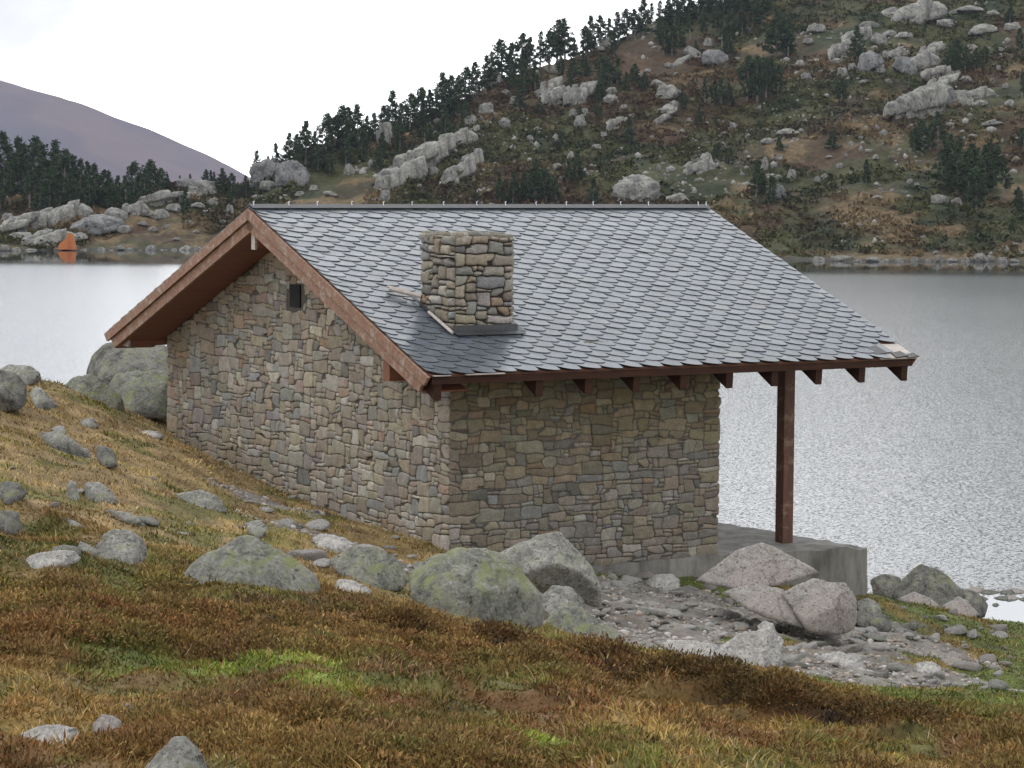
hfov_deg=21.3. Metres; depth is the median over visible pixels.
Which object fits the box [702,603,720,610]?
loose stone
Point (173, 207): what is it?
hill rock
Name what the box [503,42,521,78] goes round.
pine tree
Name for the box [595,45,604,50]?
hill rock
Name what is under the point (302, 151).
pine tree
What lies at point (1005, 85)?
hill rock
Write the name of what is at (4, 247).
hill rock
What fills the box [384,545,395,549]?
loose stone
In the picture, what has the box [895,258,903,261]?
hill rock
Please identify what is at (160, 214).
hill rock
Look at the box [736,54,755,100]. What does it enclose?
pine tree
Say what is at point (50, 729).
boulder
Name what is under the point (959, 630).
loose stone
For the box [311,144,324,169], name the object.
pine tree
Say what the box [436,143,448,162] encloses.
outcrop
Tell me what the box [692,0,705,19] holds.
pine tree
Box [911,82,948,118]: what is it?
outcrop
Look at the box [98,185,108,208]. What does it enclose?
pine tree
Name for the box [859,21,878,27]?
hill rock
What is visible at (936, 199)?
hill rock
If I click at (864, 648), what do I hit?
loose stone
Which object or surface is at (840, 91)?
pine tree
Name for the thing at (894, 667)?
loose stone
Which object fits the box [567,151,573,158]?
hill rock
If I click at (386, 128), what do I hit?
outcrop
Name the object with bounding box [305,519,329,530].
loose stone
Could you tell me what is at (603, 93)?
pine tree
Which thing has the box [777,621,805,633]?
boulder
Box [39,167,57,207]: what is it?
pine tree
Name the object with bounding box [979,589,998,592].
causeway rock
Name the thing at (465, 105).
pine tree
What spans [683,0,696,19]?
pine tree
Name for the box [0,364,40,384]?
boulder
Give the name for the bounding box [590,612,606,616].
loose stone
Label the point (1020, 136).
pine tree
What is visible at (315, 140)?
pine tree
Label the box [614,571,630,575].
loose stone
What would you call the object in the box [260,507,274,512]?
loose stone
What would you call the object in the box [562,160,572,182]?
pine tree
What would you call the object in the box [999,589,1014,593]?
causeway rock
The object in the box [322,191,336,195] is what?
hill rock
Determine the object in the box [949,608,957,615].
loose stone
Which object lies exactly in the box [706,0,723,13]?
pine tree
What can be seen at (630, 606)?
loose stone
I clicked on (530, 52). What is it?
pine tree
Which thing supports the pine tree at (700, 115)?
on the hillside
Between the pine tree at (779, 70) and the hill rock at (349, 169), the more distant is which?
the pine tree at (779, 70)
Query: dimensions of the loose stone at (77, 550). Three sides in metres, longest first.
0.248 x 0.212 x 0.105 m
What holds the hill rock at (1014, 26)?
on the hillside
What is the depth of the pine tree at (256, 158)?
333.75 m
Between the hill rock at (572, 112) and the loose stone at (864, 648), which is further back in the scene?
the hill rock at (572, 112)
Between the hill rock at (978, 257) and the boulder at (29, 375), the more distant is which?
the hill rock at (978, 257)
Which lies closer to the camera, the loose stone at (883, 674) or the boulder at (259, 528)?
the loose stone at (883, 674)
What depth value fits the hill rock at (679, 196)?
299.96 m
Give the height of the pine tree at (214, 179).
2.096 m
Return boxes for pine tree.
[0,130,26,191]
[0,177,7,213]
[2,161,16,204]
[3,135,23,185]
[16,142,35,192]
[17,135,48,191]
[19,162,36,210]
[24,143,58,191]
[29,178,50,210]
[36,138,67,194]
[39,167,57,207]
[51,148,76,196]
[51,183,67,207]
[61,154,81,195]
[61,174,79,203]
[73,157,85,198]
[76,160,91,200]
[79,175,97,205]
[83,162,106,204]
[97,169,112,190]
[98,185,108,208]
[101,170,116,203]
[104,183,120,207]
[113,175,126,204]
[117,174,135,203]
[126,160,143,198]
[134,169,152,201]
[141,159,162,193]
[152,167,167,190]
[164,173,172,190]
[178,188,191,214]
[201,169,209,180]
[211,172,216,182]
[215,168,228,193]
[225,172,235,193]
[225,188,235,207]
[233,184,241,198]
[241,174,251,196]
[250,150,261,167]
[270,142,280,161]
[277,131,294,161]
[287,120,325,163]
[292,133,303,153]
[308,130,322,159]
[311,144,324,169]
[316,112,337,155]
[325,152,334,174]
[329,115,341,147]
[331,104,346,147]
[337,106,360,146]
[337,137,353,164]
[344,103,371,147]
[356,136,367,161]
[359,115,373,135]
[367,112,378,140]
[370,150,385,170]
[375,104,392,128]
[375,131,389,158]
[382,89,404,133]
[391,120,405,150]
[392,103,405,126]
[399,92,421,133]
[410,86,432,128]
[419,71,461,118]
[421,118,430,141]
[426,89,437,120]
[431,132,437,140]
[437,105,453,132]
[443,74,462,117]
[453,76,469,111]
[456,66,474,100]
[459,101,471,123]
[470,61,483,97]
[470,186,479,203]
[479,55,496,91]
[486,50,498,88]
[489,38,514,79]
[492,177,505,201]
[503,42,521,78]
[503,57,518,86]
[504,169,521,203]
[508,87,526,109]
[514,33,534,73]
[514,60,533,94]
[515,172,529,200]
[516,157,550,201]
[519,36,543,69]
[528,60,540,88]
[534,97,545,114]
[535,30,545,68]
[536,167,553,200]
[541,30,556,64]
[546,18,565,59]
[549,177,563,203]
[551,17,576,59]
[554,56,564,75]
[555,130,563,147]
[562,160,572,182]
[565,58,578,81]
[565,72,572,86]
[567,148,587,181]
[568,39,579,57]
[575,106,584,116]
[576,53,592,77]
[578,25,592,54]
[582,15,601,49]
[586,177,600,203]
[592,53,605,78]
[593,75,607,98]
[593,95,603,117]
[594,15,606,41]
[600,57,616,88]
[605,17,618,40]
[607,34,620,56]
[610,57,623,86]
[612,11,627,41]
[621,8,634,38]
[621,72,630,91]
[624,116,634,143]
[629,9,640,37]
[629,63,639,81]
[634,0,652,33]
[636,71,653,89]
[644,2,654,25]
[653,0,664,23]
[653,15,662,40]
[656,21,669,53]
[662,0,674,23]
[663,0,687,24]
[663,25,681,55]
[669,16,686,45]
[672,0,688,23]
[680,93,689,109]
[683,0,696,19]
[684,9,693,39]
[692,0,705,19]
[692,40,700,52]
[693,107,703,124]
[697,9,709,34]
[699,0,711,14]
[701,78,708,105]
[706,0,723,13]
[708,3,722,29]
[708,82,717,104]
[709,0,736,13]
[711,143,718,156]
[713,77,729,106]
[713,115,717,125]
[717,20,726,46]
[719,34,738,55]
[721,0,747,15]
[722,11,737,41]
[725,82,735,102]
[725,147,735,164]
[736,2,749,33]
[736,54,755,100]
[745,54,770,102]
[746,160,766,197]
[751,0,774,27]
[756,8,797,56]
[760,172,768,195]
[761,58,772,100]
[766,176,776,203]
[767,57,776,91]
[772,64,786,94]
[772,136,784,150]
[777,7,786,34]
[779,16,796,55]
[823,130,842,149]
[834,78,849,101]
[847,24,868,59]
[860,158,871,184]
[908,127,920,153]
[912,119,931,155]
[921,20,926,31]
[923,123,936,149]
[924,137,956,182]
[928,110,948,141]
[937,136,966,195]
[940,133,959,162]
[942,46,959,70]
[950,39,963,66]
[952,149,983,203]
[957,45,971,72]
[960,142,979,166]
[963,167,988,211]
[969,48,984,68]
[975,143,1000,190]
[979,46,988,65]
[984,139,994,166]
[988,144,1005,179]
[998,156,1013,197]
[1003,1,1016,22]
[1008,218,1016,233]
[1012,186,1023,211]
[1014,28,1023,50]
[1016,128,1023,146]
[1019,71,1023,97]
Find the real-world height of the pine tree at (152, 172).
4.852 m
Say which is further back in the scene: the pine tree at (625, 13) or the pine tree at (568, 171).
the pine tree at (625, 13)
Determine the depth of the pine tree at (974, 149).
300.72 m
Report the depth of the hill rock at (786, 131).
328.46 m
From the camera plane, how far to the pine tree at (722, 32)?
382.06 m
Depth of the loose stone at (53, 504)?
24.32 m
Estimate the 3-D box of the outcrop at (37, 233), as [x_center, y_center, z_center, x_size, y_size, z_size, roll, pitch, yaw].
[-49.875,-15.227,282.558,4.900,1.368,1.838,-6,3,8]
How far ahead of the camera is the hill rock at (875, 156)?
312.26 m
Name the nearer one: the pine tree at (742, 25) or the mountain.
the pine tree at (742, 25)
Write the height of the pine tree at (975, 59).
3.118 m
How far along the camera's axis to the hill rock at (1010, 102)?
333.20 m
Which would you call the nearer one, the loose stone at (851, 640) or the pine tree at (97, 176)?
the loose stone at (851, 640)
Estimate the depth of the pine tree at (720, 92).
345.97 m
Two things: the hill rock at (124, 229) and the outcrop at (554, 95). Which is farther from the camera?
the outcrop at (554, 95)
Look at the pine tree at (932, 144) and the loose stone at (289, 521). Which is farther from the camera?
the pine tree at (932, 144)
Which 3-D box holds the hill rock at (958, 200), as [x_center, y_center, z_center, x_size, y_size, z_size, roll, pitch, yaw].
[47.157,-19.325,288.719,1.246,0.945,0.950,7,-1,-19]
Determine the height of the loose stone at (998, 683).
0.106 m
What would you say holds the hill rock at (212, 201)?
on the hillside
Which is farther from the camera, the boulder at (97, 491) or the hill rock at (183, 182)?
the hill rock at (183, 182)
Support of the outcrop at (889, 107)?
on the hillside
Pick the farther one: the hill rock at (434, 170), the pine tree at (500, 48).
the pine tree at (500, 48)
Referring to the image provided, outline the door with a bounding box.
[67,237,71,248]
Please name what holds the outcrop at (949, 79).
on the hillside
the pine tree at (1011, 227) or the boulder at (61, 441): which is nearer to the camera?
the boulder at (61, 441)
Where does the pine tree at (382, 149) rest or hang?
on the hillside
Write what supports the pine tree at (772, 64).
on the hillside
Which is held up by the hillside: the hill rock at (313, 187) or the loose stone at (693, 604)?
the hill rock at (313, 187)
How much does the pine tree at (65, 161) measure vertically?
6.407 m
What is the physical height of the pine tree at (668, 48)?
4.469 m
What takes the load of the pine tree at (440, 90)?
on the hillside
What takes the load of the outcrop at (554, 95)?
on the hillside
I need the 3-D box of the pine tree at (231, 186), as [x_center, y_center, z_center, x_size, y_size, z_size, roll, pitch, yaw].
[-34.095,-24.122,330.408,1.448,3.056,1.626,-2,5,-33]
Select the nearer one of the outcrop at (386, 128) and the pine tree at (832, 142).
the pine tree at (832, 142)
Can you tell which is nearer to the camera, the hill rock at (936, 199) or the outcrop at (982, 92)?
the hill rock at (936, 199)
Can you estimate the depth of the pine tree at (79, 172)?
319.39 m
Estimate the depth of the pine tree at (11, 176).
305.72 m
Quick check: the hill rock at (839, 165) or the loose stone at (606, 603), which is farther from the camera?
the hill rock at (839, 165)
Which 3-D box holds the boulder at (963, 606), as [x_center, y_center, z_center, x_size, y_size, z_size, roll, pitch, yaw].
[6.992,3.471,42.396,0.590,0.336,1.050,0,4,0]
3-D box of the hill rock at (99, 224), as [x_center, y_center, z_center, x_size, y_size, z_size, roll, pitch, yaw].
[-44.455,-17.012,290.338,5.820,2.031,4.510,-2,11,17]
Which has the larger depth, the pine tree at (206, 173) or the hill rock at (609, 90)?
the hill rock at (609, 90)
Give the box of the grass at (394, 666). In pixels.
[0,378,1023,767]
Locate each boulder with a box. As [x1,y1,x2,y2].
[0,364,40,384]
[0,370,26,411]
[0,481,26,505]
[0,510,22,534]
[19,724,79,743]
[24,550,80,569]
[30,386,57,409]
[37,431,91,457]
[65,374,124,411]
[65,518,82,526]
[66,480,79,500]
[78,541,101,555]
[80,417,98,428]
[83,482,117,504]
[86,342,167,385]
[93,714,121,732]
[95,444,117,467]
[97,529,146,563]
[105,510,145,525]
[109,369,167,419]
[142,430,163,438]
[145,736,206,767]
[175,490,226,512]
[180,535,319,595]
[244,520,268,538]
[312,533,354,554]
[329,546,408,590]
[335,579,370,593]
[409,547,543,628]
[500,531,601,607]
[542,585,584,620]
[543,606,628,643]
[646,574,679,589]
[654,640,731,658]
[695,542,819,588]
[721,629,783,667]
[722,583,804,628]
[757,621,775,633]
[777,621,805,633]
[782,578,856,634]
[818,651,865,669]
[856,611,891,631]
[857,598,881,613]
[870,574,900,598]
[893,564,962,608]
[900,592,939,607]
[915,661,941,672]
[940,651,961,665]
[943,596,979,617]
[961,588,987,617]
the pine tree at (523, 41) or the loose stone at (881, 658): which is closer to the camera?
the loose stone at (881, 658)
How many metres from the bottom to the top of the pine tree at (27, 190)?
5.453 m
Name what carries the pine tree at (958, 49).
on the hillside
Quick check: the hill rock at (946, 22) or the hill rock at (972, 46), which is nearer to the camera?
the hill rock at (972, 46)
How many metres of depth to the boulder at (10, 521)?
22.87 m
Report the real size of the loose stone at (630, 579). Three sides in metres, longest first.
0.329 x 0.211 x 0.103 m
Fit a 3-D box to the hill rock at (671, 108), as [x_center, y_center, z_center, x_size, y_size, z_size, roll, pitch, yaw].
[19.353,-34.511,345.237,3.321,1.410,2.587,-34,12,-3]
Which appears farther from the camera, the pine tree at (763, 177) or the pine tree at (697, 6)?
the pine tree at (697, 6)
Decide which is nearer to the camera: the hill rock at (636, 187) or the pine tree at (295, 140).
the hill rock at (636, 187)
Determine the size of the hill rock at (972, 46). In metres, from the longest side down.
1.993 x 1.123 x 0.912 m
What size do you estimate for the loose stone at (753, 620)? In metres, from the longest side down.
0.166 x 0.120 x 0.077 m
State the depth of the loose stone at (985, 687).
27.75 m
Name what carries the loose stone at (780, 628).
on the ground at (690, 688)
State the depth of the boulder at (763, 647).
26.18 m
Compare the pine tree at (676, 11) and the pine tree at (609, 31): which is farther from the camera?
the pine tree at (676, 11)
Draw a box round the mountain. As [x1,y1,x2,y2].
[0,81,249,189]
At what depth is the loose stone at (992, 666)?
30.39 m
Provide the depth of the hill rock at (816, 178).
309.49 m
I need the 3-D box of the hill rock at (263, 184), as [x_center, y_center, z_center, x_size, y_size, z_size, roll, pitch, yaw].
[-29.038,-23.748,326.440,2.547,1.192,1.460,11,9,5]
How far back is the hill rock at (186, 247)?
283.22 m
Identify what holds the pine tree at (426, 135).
on the hillside
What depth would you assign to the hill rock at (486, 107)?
348.44 m
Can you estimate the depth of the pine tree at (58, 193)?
302.09 m
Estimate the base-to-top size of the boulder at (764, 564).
0.495 m
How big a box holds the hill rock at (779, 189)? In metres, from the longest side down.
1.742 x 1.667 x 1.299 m
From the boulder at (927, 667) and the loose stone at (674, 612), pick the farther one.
the loose stone at (674, 612)
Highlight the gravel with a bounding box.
[208,477,1023,691]
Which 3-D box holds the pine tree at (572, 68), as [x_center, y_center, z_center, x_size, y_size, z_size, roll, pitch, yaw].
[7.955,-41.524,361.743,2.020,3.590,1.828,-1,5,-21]
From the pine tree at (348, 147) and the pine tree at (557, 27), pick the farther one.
the pine tree at (557, 27)
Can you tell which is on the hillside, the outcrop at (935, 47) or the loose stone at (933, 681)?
the outcrop at (935, 47)
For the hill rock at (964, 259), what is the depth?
261.78 m
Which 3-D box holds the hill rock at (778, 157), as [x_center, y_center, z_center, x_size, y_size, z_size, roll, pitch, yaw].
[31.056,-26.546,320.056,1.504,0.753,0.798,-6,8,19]
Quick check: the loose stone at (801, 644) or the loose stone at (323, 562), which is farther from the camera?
the loose stone at (801, 644)
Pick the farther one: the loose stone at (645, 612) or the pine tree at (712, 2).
the pine tree at (712, 2)
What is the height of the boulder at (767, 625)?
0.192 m
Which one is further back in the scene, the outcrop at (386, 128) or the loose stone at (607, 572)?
the outcrop at (386, 128)
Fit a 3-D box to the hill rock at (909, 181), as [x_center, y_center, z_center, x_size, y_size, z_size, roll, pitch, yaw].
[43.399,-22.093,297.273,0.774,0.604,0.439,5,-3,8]
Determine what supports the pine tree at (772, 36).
on the hillside
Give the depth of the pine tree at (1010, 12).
382.23 m
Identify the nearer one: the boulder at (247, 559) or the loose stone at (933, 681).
the boulder at (247, 559)
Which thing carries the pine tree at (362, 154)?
on the hillside
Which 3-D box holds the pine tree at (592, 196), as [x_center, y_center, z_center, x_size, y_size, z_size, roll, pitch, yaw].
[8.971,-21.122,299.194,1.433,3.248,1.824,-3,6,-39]
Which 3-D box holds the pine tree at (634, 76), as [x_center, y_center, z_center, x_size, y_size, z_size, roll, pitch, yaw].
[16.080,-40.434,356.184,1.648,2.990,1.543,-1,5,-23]
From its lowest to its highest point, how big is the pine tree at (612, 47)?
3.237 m
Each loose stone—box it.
[50,502,59,506]
[51,426,64,433]
[51,545,81,556]
[137,516,158,525]
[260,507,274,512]
[279,518,296,525]
[287,549,327,560]
[288,495,297,498]
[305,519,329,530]
[310,558,329,567]
[359,544,386,551]
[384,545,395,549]
[407,554,417,557]
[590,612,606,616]
[598,569,612,574]
[599,607,611,612]
[601,582,610,586]
[603,601,610,605]
[606,573,618,579]
[610,580,630,587]
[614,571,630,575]
[617,598,631,603]
[620,575,642,583]
[622,588,638,592]
[625,604,636,609]
[634,571,653,579]
[636,604,650,614]
[639,606,665,615]
[647,601,656,606]
[650,621,657,626]
[657,620,669,623]
[658,588,668,593]
[658,605,667,608]
[663,608,682,617]
[667,605,688,610]
[670,590,683,594]
[672,598,682,601]
[681,624,698,629]
[682,585,698,590]
[682,603,698,606]
[689,615,700,619]
[695,625,708,632]
[702,584,716,590]
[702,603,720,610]
[702,626,714,630]
[704,611,716,615]
[713,608,741,619]
[722,598,733,604]
[723,622,734,629]
[733,621,748,629]
[749,618,760,623]
[776,625,788,632]
[783,654,800,662]
[784,661,807,667]
[785,646,799,650]
[794,642,806,647]
[802,641,816,648]
[803,635,816,638]
[808,658,824,662]
[810,641,827,646]
[813,633,823,636]
[817,636,838,644]
[822,646,834,649]
[824,634,841,638]
[836,644,861,653]
[845,630,854,637]
[847,638,857,644]
[847,653,867,657]
[853,627,866,633]
[862,644,889,650]
[862,646,873,650]
[863,633,884,641]
[865,626,876,633]
[873,672,889,677]
[877,656,888,661]
[886,662,906,671]
[887,684,900,687]
[893,628,906,632]
[901,622,918,629]
[903,632,912,636]
[922,674,933,677]
[928,633,939,642]
[929,679,937,683]
[933,614,947,620]
[933,671,944,679]
[939,682,951,686]
[944,626,967,634]
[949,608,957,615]
[952,660,981,671]
[961,644,969,648]
[965,629,976,638]
[979,654,996,663]
[979,685,990,689]
[987,665,998,669]
[988,624,1006,631]
[988,679,1009,689]
[992,631,1008,638]
[993,670,1002,676]
[999,661,1012,665]
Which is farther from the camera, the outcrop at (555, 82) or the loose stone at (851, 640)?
the outcrop at (555, 82)
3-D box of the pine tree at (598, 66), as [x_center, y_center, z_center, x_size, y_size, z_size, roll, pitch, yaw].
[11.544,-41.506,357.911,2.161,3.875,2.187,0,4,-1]
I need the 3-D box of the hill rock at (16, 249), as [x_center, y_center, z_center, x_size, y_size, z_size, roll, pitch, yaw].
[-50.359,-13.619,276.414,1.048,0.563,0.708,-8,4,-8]
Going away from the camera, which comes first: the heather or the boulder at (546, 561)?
the heather
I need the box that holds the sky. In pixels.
[0,0,722,176]
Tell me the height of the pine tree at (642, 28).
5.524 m
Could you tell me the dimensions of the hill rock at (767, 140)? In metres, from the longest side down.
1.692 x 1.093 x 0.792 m
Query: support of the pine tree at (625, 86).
on the hillside
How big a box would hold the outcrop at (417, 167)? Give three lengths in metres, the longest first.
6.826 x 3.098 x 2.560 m
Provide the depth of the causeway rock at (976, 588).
53.01 m
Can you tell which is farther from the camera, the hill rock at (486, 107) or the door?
the hill rock at (486, 107)
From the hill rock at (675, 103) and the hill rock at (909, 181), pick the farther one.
the hill rock at (675, 103)
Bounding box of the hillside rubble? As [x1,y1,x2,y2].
[7,1,1023,256]
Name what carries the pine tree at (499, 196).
on the hillside
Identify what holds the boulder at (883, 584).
on the ground at (690, 688)
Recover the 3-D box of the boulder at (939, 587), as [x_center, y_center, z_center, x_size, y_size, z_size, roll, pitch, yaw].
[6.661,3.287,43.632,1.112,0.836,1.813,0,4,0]
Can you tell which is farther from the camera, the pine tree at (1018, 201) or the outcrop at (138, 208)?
the outcrop at (138, 208)
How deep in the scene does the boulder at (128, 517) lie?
24.98 m
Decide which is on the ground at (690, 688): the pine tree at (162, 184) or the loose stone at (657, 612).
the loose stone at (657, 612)
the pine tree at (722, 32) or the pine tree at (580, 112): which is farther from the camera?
the pine tree at (722, 32)
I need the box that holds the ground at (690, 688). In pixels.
[0,382,1023,767]
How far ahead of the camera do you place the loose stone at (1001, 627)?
37.11 m
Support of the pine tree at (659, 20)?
on the hillside
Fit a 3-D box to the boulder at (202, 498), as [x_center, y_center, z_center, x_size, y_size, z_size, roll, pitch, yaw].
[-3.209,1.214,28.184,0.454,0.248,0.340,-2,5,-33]
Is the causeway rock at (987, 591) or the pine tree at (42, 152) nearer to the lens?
the causeway rock at (987, 591)
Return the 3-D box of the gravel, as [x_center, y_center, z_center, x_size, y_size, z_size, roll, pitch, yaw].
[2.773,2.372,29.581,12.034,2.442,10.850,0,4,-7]
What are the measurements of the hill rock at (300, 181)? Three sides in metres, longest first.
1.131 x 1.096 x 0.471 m
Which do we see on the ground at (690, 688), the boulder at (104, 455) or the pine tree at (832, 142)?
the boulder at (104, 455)
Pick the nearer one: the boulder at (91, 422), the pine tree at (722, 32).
the boulder at (91, 422)
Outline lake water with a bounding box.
[0,250,1023,622]
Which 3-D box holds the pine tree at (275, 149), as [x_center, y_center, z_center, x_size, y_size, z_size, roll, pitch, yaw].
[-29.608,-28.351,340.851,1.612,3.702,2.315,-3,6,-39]
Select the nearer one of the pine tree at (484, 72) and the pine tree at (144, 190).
the pine tree at (144, 190)
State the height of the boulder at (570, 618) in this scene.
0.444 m
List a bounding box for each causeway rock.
[968,586,982,591]
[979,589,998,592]
[994,595,1007,598]
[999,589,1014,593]
[1006,594,1018,598]
[1010,588,1023,592]
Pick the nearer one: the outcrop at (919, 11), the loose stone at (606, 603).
the loose stone at (606, 603)
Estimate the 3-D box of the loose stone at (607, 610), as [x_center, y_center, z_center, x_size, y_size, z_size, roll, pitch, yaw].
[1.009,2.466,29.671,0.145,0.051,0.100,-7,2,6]
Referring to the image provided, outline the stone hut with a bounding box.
[104,201,918,595]
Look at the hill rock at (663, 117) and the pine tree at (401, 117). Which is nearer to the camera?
the hill rock at (663, 117)
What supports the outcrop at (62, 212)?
on the hillside
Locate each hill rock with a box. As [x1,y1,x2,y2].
[0,245,9,249]
[1,213,13,220]
[11,247,20,250]
[70,214,126,235]
[75,232,87,239]
[103,207,127,219]
[117,225,131,232]
[117,245,124,249]
[137,221,148,225]
[140,209,152,215]
[145,245,156,249]
[148,226,157,231]
[153,209,169,219]
[166,203,180,211]
[176,178,196,187]
[179,245,191,249]
[188,180,217,195]
[191,202,204,207]
[207,197,217,205]
[226,204,233,215]
[249,159,278,187]
[259,180,275,190]
[275,160,310,186]
[295,191,303,195]
[296,178,304,185]
[309,185,317,190]
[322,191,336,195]
[343,163,354,174]
[379,190,390,200]
[430,167,440,174]
[463,115,477,124]
[469,126,479,131]
[477,102,493,115]
[483,68,502,87]
[499,117,510,127]
[509,96,516,105]
[550,64,557,73]
[551,163,561,169]
[552,134,557,141]
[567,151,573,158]
[569,109,576,117]
[573,114,585,127]
[582,108,587,115]
[591,144,600,148]
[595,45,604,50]
[599,37,609,46]
[603,94,618,103]
[606,87,617,94]
[611,174,660,202]
[650,79,665,87]
[653,113,671,125]
[656,84,680,98]
[656,104,677,113]
[665,62,674,68]
[665,193,688,201]
[669,100,678,107]
[673,54,693,66]
[683,46,701,57]
[697,152,713,161]
[701,49,728,65]
[703,37,713,46]
[727,122,737,129]
[760,138,774,143]
[760,160,768,169]
[771,155,782,160]
[772,184,785,199]
[776,128,799,134]
[787,169,795,180]
[794,60,804,65]
[801,73,811,79]
[803,38,813,43]
[806,23,825,32]
[812,256,825,260]
[814,176,819,181]
[820,173,827,180]
[830,255,853,260]
[831,58,843,63]
[836,163,843,167]
[837,67,847,76]
[848,63,855,70]
[857,50,884,70]
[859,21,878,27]
[866,257,881,261]
[871,33,887,44]
[872,154,878,159]
[874,64,885,72]
[883,30,896,35]
[891,56,916,75]
[894,32,910,37]
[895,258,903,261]
[906,179,912,183]
[911,257,917,261]
[931,194,948,203]
[934,255,943,261]
[936,19,956,27]
[945,85,954,106]
[947,258,956,261]
[951,90,973,106]
[951,197,962,204]
[956,5,983,12]
[959,76,972,81]
[961,257,970,261]
[967,44,977,49]
[968,23,996,34]
[972,100,987,105]
[972,253,988,261]
[981,119,1002,125]
[983,10,999,15]
[987,255,993,260]
[997,257,1007,261]
[1002,83,1008,87]
[1003,22,1020,29]
[1004,99,1014,106]
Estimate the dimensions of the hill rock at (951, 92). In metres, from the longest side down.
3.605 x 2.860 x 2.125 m
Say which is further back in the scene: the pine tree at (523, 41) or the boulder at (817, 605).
the pine tree at (523, 41)
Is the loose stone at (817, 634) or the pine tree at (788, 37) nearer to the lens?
the loose stone at (817, 634)
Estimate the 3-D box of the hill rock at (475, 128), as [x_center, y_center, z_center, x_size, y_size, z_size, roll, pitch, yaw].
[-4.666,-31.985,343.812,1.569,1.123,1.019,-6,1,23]
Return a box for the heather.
[0,563,1023,767]
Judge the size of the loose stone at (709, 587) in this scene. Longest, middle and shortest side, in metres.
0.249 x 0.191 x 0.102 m
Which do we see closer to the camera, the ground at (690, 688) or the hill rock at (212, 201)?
the ground at (690, 688)
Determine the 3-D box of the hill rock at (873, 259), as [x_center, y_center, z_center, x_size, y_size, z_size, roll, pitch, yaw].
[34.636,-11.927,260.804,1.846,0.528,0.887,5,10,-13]
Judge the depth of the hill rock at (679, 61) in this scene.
376.85 m
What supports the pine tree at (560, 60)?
on the hillside
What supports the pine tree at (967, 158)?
on the hillside
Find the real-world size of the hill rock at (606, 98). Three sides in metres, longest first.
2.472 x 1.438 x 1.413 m
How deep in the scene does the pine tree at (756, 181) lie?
294.01 m
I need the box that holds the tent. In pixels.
[57,233,76,249]
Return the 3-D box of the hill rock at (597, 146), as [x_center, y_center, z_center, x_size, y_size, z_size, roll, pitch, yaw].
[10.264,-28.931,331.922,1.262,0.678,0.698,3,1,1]
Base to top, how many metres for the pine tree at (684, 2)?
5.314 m
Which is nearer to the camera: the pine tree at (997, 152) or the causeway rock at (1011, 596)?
the causeway rock at (1011, 596)
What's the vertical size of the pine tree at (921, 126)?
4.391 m
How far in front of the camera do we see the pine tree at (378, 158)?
324.08 m
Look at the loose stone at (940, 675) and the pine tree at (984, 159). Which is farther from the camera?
the pine tree at (984, 159)
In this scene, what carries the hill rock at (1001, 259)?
on the hillside
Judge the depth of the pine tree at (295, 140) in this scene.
340.13 m
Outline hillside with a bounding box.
[0,0,1023,262]
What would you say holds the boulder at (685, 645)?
on the ground at (690, 688)
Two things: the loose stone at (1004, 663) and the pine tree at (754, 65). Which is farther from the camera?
the pine tree at (754, 65)
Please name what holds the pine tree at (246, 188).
on the hillside
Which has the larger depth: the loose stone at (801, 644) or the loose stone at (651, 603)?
the loose stone at (651, 603)
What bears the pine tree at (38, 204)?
on the hillside
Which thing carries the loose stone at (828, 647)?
on the ground at (690, 688)
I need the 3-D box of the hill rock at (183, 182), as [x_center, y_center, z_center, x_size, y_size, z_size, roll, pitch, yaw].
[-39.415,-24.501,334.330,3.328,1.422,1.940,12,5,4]
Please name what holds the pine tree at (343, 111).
on the hillside
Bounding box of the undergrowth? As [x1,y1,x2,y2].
[0,0,1023,257]
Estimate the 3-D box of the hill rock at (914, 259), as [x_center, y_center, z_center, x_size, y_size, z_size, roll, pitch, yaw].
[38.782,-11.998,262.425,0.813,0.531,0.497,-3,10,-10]
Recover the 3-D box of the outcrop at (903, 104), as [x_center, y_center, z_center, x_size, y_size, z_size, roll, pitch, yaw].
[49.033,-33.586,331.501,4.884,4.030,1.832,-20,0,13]
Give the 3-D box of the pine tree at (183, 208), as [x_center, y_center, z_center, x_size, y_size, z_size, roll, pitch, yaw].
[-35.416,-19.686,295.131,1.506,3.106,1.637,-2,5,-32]
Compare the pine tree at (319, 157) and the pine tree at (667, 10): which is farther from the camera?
the pine tree at (667, 10)
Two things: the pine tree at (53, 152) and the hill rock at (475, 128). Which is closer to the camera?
the pine tree at (53, 152)
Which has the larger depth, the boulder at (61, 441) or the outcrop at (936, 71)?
the outcrop at (936, 71)
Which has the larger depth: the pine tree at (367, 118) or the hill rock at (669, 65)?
the hill rock at (669, 65)
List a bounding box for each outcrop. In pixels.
[0,219,28,232]
[2,211,47,230]
[10,229,51,240]
[21,229,77,246]
[29,204,76,227]
[40,199,93,219]
[122,201,148,215]
[138,190,170,206]
[165,191,190,203]
[373,168,405,192]
[375,156,427,183]
[376,122,392,144]
[392,141,438,167]
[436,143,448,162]
[438,127,477,147]
[438,132,455,152]
[438,177,459,186]
[440,156,476,180]
[460,148,483,164]
[534,76,563,97]
[538,85,570,108]
[563,82,596,106]
[606,116,626,130]
[686,158,716,174]
[827,38,862,60]
[841,26,871,41]
[881,0,947,23]
[882,46,909,58]
[883,88,919,119]
[894,88,933,117]
[904,50,940,69]
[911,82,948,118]
[913,41,942,55]
[918,73,958,88]
[920,65,950,78]
[965,86,994,98]
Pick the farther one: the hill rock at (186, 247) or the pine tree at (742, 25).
the pine tree at (742, 25)
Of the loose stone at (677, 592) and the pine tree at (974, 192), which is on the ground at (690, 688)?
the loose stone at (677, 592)
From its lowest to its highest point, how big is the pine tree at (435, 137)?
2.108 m
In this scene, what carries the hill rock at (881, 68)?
on the hillside
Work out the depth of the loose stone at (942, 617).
35.56 m
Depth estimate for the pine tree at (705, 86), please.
347.59 m
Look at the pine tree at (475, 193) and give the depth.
304.46 m

